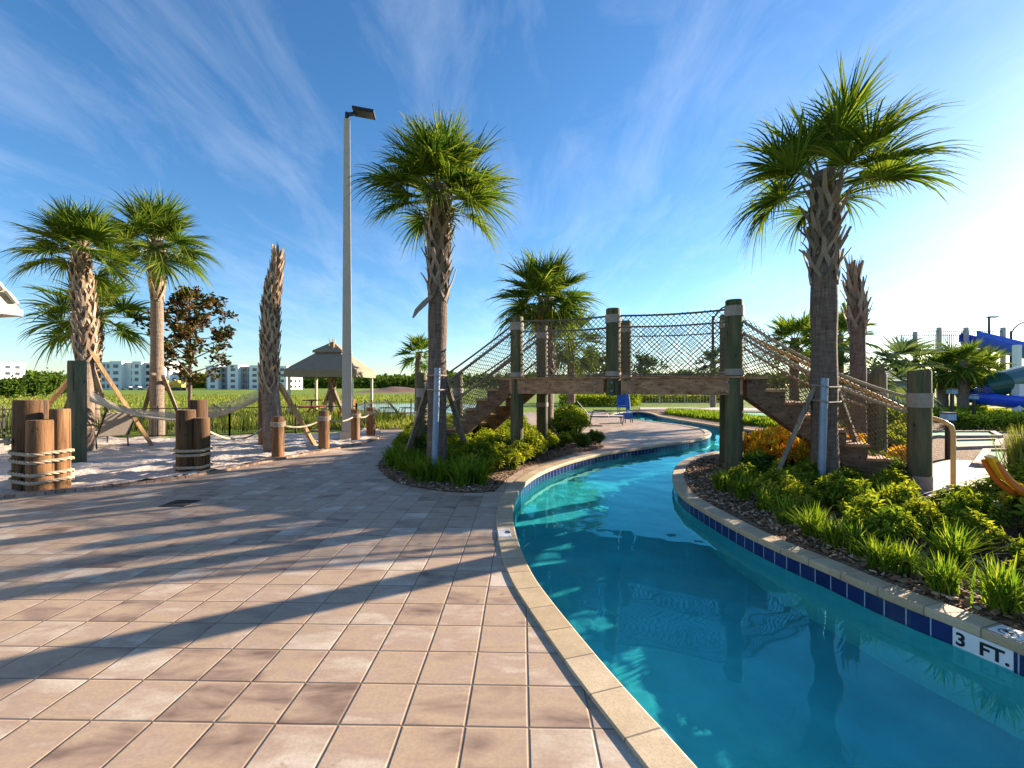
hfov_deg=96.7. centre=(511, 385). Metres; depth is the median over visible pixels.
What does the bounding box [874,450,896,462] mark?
lime shrub
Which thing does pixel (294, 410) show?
support stake
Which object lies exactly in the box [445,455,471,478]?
grass tuft
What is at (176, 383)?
excavator
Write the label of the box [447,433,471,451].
fern shrub
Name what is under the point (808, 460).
green shrub
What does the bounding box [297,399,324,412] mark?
picnic table
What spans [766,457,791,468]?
green shrub
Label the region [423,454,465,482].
grass tuft
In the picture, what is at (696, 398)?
hedge
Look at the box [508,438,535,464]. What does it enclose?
lime shrub
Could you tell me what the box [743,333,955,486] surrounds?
handrail
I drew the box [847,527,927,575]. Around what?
grass tuft
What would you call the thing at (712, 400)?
palm tree
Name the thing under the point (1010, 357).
street lamp
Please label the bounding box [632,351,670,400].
tree
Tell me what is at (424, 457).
grass tuft
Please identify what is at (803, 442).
croton
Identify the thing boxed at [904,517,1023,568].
grass tuft
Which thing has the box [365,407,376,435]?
roped bollard
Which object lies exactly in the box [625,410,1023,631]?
island mulch
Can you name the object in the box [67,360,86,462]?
mossy post
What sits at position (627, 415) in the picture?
side table
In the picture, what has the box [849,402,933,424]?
hedge
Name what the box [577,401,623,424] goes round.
sun lounger
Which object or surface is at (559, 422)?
fern shrub
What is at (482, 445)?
lime shrub
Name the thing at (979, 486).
lime shrub
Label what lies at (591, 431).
dark shrub
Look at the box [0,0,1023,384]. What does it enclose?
sky
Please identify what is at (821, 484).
green shrub
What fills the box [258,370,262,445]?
support stake
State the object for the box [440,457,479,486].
grass tuft
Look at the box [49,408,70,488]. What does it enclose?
log post
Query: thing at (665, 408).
path
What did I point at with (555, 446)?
dark shrub
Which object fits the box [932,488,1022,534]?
green shrub
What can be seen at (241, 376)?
apartment building
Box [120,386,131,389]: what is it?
parked car
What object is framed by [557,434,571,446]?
dark shrub
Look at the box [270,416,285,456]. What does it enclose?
roped bollard
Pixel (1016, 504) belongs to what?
lime shrub
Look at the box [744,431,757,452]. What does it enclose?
croton
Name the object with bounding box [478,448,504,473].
lime shrub
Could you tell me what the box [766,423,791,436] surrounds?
croton
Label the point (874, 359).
tree
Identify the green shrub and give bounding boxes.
[727,461,758,484]
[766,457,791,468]
[791,460,827,489]
[795,456,808,469]
[797,456,809,470]
[811,469,854,507]
[820,477,882,512]
[840,463,865,478]
[841,494,927,545]
[928,484,983,511]
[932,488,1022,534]
[1002,533,1023,557]
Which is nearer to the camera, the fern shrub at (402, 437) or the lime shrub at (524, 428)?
the fern shrub at (402, 437)
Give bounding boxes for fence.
[0,399,416,438]
[652,390,807,403]
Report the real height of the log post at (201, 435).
1.119 m
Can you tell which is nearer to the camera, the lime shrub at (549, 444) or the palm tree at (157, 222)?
the lime shrub at (549, 444)
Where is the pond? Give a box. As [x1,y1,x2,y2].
[357,403,475,413]
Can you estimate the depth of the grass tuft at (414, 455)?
8.56 m
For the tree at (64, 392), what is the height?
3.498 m
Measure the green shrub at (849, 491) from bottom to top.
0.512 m
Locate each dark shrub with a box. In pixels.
[402,435,426,454]
[549,436,559,449]
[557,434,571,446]
[559,431,572,440]
[565,429,575,440]
[572,432,585,440]
[574,433,592,446]
[586,428,596,440]
[589,430,606,442]
[735,449,778,475]
[827,467,873,489]
[878,460,912,478]
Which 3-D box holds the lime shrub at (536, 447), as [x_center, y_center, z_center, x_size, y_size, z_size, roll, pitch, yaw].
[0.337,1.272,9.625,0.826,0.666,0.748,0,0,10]
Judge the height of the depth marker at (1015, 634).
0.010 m
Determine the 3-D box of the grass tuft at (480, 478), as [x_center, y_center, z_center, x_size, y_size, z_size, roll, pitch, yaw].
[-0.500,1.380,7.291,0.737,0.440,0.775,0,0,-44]
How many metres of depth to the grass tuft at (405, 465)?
8.28 m
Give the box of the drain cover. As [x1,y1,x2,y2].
[158,500,200,506]
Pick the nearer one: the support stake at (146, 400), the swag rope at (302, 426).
the swag rope at (302, 426)
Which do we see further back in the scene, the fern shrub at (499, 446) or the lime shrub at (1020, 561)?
the fern shrub at (499, 446)
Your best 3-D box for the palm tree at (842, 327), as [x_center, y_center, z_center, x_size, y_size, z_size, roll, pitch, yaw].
[12.047,-0.800,17.136,3.275,4.800,3.332,0,0,0]
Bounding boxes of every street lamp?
[340,105,375,439]
[711,306,724,358]
[986,316,998,369]
[1009,322,1023,394]
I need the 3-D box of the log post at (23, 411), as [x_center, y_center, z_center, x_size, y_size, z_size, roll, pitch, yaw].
[-7.472,0.957,7.070,0.409,1.486,0.409,0,0,0]
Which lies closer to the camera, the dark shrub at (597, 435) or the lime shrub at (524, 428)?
the lime shrub at (524, 428)
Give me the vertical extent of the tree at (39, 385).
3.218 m
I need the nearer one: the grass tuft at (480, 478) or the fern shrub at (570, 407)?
the grass tuft at (480, 478)
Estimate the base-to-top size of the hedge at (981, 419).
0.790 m
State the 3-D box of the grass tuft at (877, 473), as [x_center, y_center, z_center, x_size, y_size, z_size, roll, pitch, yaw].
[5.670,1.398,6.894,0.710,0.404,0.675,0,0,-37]
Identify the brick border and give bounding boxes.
[0,427,380,497]
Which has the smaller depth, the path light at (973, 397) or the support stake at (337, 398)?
the path light at (973, 397)
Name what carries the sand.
on the ground at (529, 406)
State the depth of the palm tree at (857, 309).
11.07 m
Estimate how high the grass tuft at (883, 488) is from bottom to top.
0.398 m
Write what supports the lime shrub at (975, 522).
on the island mulch
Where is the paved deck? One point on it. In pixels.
(350, 607)
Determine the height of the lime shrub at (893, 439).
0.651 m
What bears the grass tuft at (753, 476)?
on the island mulch
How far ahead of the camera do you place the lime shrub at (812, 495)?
5.65 m
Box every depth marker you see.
[498,529,511,536]
[988,625,1023,640]
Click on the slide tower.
(943, 338)
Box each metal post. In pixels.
[427,368,447,479]
[809,378,841,493]
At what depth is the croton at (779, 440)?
9.59 m
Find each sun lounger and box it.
[94,412,133,448]
[364,399,405,417]
[385,400,416,415]
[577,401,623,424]
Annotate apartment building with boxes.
[0,362,25,378]
[101,361,192,389]
[205,365,302,388]
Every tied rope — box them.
[0,437,74,485]
[173,446,212,472]
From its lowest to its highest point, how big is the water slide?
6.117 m
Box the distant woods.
[25,370,972,387]
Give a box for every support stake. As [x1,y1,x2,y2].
[49,378,66,405]
[90,351,153,445]
[95,368,109,412]
[139,373,155,423]
[161,375,177,411]
[272,378,281,415]
[279,383,316,444]
[321,389,330,410]
[332,389,341,411]
[405,381,426,453]
[416,402,426,436]
[446,374,465,441]
[775,383,816,471]
[839,388,858,441]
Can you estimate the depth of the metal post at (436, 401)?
7.70 m
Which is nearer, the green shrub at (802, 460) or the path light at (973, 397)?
the green shrub at (802, 460)
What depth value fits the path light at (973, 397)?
17.30 m
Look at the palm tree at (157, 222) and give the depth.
14.30 m
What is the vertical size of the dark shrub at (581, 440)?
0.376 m
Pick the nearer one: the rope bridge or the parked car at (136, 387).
the rope bridge
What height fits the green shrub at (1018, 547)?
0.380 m
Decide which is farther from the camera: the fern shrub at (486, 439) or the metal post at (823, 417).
the fern shrub at (486, 439)
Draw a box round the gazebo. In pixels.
[284,343,375,411]
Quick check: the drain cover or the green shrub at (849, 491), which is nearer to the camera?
the green shrub at (849, 491)
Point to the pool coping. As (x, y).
(646, 738)
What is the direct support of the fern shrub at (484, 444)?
on the mulch bed
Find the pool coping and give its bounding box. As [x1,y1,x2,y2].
[496,411,1023,767]
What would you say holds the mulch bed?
on the paved deck
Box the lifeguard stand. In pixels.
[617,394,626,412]
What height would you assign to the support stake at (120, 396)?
2.457 m
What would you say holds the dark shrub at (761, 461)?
on the island mulch
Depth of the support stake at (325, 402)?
26.56 m
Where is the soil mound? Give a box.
[354,387,464,392]
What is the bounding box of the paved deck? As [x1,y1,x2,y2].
[0,411,704,767]
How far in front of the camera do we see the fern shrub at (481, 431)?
10.50 m
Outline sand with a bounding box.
[0,428,380,493]
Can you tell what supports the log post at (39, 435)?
on the sand
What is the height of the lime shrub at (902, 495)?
0.534 m
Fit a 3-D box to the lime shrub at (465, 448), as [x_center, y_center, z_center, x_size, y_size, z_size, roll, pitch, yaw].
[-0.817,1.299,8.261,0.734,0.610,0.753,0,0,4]
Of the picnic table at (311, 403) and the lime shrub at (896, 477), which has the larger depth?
the picnic table at (311, 403)
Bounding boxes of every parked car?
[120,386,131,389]
[130,386,141,389]
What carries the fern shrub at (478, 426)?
on the mulch bed
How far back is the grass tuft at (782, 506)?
5.24 m
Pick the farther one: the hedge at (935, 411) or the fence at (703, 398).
the fence at (703, 398)
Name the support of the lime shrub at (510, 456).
on the mulch bed
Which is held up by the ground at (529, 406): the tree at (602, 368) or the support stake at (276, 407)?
the tree at (602, 368)
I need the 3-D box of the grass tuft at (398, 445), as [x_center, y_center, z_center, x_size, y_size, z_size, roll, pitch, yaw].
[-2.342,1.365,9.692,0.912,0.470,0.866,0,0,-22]
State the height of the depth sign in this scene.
0.156 m
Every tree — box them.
[0,374,33,399]
[1,193,151,450]
[7,269,149,429]
[11,374,53,397]
[38,367,65,396]
[44,375,66,395]
[90,184,226,436]
[129,285,238,407]
[257,243,285,451]
[327,337,336,412]
[343,104,523,466]
[391,331,427,411]
[483,244,606,432]
[555,308,605,408]
[585,350,605,394]
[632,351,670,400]
[670,367,707,375]
[692,347,719,406]
[718,38,983,483]
[761,308,810,400]
[794,299,883,421]
[838,334,956,427]
[839,254,872,435]
[867,355,935,372]
[907,347,982,407]
[932,337,1006,407]
[962,343,1016,405]
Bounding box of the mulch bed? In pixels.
[378,435,602,491]
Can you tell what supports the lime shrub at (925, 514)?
on the island mulch
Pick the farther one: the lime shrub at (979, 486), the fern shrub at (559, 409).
the fern shrub at (559, 409)
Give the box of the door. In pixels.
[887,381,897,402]
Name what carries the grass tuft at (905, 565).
on the island mulch
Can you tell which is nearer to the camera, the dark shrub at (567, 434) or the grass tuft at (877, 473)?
the grass tuft at (877, 473)
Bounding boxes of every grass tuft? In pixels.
[371,444,405,466]
[381,439,407,450]
[381,443,403,456]
[384,443,425,463]
[390,457,421,478]
[392,448,410,470]
[393,455,416,473]
[397,448,423,462]
[403,454,444,481]
[406,450,431,464]
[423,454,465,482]
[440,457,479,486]
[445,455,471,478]
[448,455,489,481]
[466,459,500,484]
[471,455,492,476]
[703,465,750,491]
[723,472,758,501]
[734,465,765,492]
[743,484,791,512]
[763,491,813,524]
[774,497,844,538]
[798,515,867,549]
[816,518,893,558]
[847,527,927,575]
[870,479,896,503]
[871,468,911,476]
[879,535,945,575]
[891,547,987,598]
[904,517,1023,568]
[948,551,1023,619]
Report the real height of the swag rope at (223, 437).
0.436 m
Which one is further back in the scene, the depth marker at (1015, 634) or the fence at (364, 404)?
the fence at (364, 404)
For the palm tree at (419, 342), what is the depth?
26.79 m
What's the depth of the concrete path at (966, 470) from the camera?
8.18 m
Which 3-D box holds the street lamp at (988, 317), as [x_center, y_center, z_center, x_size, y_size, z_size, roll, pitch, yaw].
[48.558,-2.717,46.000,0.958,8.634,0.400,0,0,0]
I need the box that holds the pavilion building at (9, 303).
[0,282,22,317]
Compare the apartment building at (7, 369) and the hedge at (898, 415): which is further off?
the apartment building at (7, 369)
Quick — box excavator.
[171,380,187,390]
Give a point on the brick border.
(63, 490)
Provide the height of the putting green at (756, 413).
0.100 m
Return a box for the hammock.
[89,389,258,420]
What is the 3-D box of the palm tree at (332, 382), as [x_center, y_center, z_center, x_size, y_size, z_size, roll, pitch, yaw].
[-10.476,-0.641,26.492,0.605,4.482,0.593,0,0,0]
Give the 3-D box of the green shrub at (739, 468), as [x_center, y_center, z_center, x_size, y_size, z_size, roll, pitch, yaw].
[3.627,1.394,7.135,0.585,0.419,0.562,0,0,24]
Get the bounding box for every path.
[640,407,810,410]
[920,460,1008,508]
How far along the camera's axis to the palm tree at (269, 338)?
10.88 m
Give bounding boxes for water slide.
[954,331,1023,411]
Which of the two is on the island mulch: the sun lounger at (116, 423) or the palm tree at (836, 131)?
the palm tree at (836, 131)
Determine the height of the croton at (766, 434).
0.660 m
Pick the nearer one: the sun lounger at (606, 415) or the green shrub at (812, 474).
the green shrub at (812, 474)
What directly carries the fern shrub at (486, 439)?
on the mulch bed
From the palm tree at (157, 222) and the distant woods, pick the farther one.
the distant woods
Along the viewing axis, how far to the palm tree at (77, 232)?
10.88 m
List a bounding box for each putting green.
[744,412,765,415]
[932,430,1002,437]
[956,438,1003,449]
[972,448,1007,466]
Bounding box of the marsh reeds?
[1,402,408,434]
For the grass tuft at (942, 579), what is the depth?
3.47 m
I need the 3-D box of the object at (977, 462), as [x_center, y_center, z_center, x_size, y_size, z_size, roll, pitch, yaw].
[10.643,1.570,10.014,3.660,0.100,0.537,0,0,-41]
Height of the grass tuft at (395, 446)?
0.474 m
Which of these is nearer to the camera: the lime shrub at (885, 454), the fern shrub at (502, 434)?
the lime shrub at (885, 454)
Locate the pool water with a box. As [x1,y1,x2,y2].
[513,415,1023,767]
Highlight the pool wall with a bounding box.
[513,413,1023,674]
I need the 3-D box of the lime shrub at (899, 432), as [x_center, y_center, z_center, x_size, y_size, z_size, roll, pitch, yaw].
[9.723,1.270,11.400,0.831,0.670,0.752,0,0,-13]
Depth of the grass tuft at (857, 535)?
4.26 m
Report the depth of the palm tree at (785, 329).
19.82 m
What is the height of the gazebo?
4.203 m
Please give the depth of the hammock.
11.11 m
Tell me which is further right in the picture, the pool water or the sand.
the pool water
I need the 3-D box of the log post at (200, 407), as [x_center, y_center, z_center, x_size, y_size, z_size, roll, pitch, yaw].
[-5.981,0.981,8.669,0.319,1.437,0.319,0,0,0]
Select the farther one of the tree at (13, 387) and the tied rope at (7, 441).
the tree at (13, 387)
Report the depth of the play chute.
4.94 m
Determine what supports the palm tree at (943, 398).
on the island mulch
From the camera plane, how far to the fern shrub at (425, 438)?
9.95 m
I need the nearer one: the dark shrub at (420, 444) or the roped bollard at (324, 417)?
the dark shrub at (420, 444)
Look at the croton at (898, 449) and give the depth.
9.41 m
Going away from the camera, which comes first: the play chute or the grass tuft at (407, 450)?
the play chute
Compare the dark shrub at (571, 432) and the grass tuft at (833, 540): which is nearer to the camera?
the grass tuft at (833, 540)
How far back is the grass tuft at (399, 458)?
8.56 m
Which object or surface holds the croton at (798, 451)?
on the island mulch
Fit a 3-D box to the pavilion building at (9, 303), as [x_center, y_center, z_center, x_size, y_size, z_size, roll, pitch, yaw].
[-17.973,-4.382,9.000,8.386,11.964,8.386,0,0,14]
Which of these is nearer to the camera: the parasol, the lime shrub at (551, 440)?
the lime shrub at (551, 440)
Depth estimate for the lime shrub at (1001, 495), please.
5.24 m
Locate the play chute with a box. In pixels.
[981,455,1023,497]
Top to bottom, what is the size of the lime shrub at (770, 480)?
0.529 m
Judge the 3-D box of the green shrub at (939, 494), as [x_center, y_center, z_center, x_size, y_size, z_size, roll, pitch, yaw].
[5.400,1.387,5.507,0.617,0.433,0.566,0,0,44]
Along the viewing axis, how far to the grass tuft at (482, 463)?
7.88 m
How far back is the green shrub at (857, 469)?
7.34 m
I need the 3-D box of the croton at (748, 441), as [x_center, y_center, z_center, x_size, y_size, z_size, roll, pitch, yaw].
[5.321,1.315,10.109,0.749,0.579,0.813,0,0,5]
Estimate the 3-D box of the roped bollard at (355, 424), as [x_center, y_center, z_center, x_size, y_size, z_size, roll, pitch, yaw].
[-4.473,1.184,13.004,0.315,1.033,0.315,0,0,0]
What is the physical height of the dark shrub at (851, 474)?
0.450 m
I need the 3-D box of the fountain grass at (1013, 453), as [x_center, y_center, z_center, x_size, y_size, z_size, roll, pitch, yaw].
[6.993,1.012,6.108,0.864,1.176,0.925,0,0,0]
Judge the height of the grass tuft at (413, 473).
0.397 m
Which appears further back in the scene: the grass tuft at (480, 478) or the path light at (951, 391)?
the path light at (951, 391)
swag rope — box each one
[210,428,261,439]
[284,420,319,427]
[330,416,353,421]
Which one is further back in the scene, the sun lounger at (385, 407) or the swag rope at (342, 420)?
the sun lounger at (385, 407)
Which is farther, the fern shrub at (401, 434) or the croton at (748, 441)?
the fern shrub at (401, 434)
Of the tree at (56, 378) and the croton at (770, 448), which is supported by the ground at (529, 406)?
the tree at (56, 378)
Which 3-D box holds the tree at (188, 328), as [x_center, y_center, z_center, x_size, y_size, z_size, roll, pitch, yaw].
[-12.234,-1.175,17.500,3.334,5.555,3.290,0,0,0]
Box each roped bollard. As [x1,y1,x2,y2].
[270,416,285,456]
[317,411,330,448]
[350,409,360,439]
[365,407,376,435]
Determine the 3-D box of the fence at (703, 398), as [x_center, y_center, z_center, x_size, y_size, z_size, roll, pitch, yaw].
[17.402,0.955,40.000,26.412,1.310,0.045,0,0,0]
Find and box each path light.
[938,412,957,458]
[945,388,957,424]
[969,395,979,426]
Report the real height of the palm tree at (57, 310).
5.814 m
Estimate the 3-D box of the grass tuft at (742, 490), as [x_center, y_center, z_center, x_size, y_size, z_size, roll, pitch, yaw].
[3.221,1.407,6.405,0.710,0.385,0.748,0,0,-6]
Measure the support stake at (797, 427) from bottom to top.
1.652 m
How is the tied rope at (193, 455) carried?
attached to the log post at (200, 407)
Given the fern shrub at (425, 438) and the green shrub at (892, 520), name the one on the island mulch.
the green shrub at (892, 520)
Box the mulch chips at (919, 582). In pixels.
[683,457,1023,621]
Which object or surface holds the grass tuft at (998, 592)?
on the island mulch
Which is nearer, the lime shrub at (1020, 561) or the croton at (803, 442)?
the lime shrub at (1020, 561)
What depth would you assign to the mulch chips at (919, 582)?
4.63 m
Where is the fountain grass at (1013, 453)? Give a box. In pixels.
[989,421,1023,470]
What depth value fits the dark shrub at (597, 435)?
12.64 m
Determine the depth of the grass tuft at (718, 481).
6.90 m
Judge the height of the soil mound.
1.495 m
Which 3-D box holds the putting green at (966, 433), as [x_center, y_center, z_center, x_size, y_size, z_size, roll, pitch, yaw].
[14.216,1.570,14.748,4.354,0.100,1.630,0,0,0]
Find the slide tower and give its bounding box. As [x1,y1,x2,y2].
[893,327,1005,404]
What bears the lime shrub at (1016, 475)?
on the island mulch
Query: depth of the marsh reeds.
16.76 m
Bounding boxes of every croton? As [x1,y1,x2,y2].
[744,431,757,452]
[744,432,762,456]
[744,436,782,459]
[750,427,774,441]
[764,433,788,442]
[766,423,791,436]
[772,431,800,459]
[775,439,809,468]
[794,437,810,452]
[888,444,905,461]
[888,448,905,463]
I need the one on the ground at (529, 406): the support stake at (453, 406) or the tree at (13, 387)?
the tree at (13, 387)
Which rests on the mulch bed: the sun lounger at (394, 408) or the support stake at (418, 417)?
the support stake at (418, 417)
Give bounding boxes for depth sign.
[953,627,1013,670]
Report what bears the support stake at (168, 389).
on the ground at (529, 406)
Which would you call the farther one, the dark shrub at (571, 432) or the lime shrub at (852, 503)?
the dark shrub at (571, 432)
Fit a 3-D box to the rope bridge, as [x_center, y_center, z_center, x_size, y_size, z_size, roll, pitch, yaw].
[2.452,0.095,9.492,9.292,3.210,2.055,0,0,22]
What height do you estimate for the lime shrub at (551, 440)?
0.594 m
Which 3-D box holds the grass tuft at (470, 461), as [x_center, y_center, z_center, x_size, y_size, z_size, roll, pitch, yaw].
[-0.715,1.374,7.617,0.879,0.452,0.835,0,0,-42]
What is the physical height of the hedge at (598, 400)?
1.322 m
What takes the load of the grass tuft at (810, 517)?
on the island mulch
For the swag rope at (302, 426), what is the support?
attached to the roped bollard at (277, 424)
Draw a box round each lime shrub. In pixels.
[446,441,485,464]
[471,438,500,457]
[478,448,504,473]
[501,445,525,469]
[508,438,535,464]
[523,425,535,435]
[523,430,546,461]
[528,428,548,447]
[539,433,551,452]
[545,429,560,450]
[750,464,802,503]
[775,464,812,487]
[780,479,829,511]
[839,493,881,530]
[862,465,921,491]
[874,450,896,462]
[876,481,941,525]
[887,427,905,448]
[890,424,906,448]
[895,496,948,538]
[932,506,1012,554]
[957,477,1000,501]
[980,458,1023,491]
[989,481,1023,520]
[998,492,1023,520]
[1001,548,1023,578]
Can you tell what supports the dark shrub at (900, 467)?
on the island mulch
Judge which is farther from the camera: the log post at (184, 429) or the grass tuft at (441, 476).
the log post at (184, 429)
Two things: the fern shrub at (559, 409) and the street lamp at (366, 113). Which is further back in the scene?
the fern shrub at (559, 409)
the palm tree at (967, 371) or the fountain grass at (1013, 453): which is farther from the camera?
the palm tree at (967, 371)
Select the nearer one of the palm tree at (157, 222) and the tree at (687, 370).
the palm tree at (157, 222)
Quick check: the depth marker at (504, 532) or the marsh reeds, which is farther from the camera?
the marsh reeds
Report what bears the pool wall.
on the pool floor
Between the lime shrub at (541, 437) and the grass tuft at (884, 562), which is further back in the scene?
the lime shrub at (541, 437)
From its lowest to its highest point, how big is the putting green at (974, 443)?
0.100 m
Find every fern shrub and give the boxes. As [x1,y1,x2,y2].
[389,428,411,446]
[391,428,410,444]
[415,431,451,447]
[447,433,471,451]
[447,438,469,460]
[462,439,502,457]
[470,424,493,435]
[471,428,488,438]
[475,435,496,443]
[482,431,495,438]
[488,426,510,448]
[491,440,507,465]
[548,408,582,434]
[553,404,564,430]
[555,401,589,418]
[566,410,591,435]
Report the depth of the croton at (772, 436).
10.19 m
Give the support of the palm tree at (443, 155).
on the mulch bed
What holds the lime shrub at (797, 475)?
on the island mulch
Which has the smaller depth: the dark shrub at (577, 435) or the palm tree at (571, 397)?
the dark shrub at (577, 435)
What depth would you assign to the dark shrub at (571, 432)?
13.04 m
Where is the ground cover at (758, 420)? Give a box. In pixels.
[665,407,780,427]
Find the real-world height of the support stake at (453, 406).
1.843 m
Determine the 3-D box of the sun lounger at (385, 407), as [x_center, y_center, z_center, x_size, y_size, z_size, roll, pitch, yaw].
[-5.931,1.115,21.348,1.905,0.976,0.716,0,0,-20]
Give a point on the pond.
(398, 406)
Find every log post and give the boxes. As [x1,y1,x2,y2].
[11,399,49,490]
[25,419,54,490]
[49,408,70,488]
[175,409,195,471]
[188,400,207,417]
[193,417,210,470]
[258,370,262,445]
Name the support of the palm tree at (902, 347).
on the island mulch
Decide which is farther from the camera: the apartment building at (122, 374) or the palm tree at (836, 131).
the apartment building at (122, 374)
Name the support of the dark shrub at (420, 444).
on the mulch bed
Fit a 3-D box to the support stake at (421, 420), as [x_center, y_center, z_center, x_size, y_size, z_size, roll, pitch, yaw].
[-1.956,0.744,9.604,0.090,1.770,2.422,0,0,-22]
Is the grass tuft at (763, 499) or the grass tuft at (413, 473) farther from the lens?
the grass tuft at (413, 473)
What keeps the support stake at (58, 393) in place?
on the ground at (529, 406)
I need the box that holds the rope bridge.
[416,299,933,490]
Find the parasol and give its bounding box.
[625,394,630,411]
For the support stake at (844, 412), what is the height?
1.616 m
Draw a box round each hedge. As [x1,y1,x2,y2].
[558,393,641,406]
[581,393,718,401]
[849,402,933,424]
[932,404,988,417]
[954,409,1023,431]
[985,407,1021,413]
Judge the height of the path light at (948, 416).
1.025 m
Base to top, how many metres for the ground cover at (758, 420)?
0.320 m
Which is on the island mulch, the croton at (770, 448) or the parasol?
the croton at (770, 448)
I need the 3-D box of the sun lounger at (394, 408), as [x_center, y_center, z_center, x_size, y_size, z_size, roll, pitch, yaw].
[-4.936,1.115,21.331,1.905,0.976,0.716,0,0,-25]
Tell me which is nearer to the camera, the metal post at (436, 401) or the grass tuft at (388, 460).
the metal post at (436, 401)
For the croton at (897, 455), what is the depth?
8.88 m
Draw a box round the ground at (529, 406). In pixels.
[0,387,1010,438]
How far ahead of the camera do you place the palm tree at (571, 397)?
18.53 m
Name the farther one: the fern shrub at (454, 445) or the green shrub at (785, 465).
the fern shrub at (454, 445)
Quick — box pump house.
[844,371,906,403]
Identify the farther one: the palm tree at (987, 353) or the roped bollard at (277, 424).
the palm tree at (987, 353)
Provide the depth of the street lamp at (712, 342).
33.93 m
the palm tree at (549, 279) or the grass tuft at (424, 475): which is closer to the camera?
the grass tuft at (424, 475)
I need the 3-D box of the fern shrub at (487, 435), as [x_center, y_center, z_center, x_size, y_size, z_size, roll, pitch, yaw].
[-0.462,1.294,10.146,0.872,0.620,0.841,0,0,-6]
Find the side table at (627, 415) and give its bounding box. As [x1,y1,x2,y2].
[623,412,632,422]
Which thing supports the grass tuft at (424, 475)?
on the mulch bed
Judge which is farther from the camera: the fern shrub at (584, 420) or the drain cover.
the fern shrub at (584, 420)
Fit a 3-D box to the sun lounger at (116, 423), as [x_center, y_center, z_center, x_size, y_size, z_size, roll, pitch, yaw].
[-10.552,1.115,11.836,1.905,0.976,0.716,0,0,30]

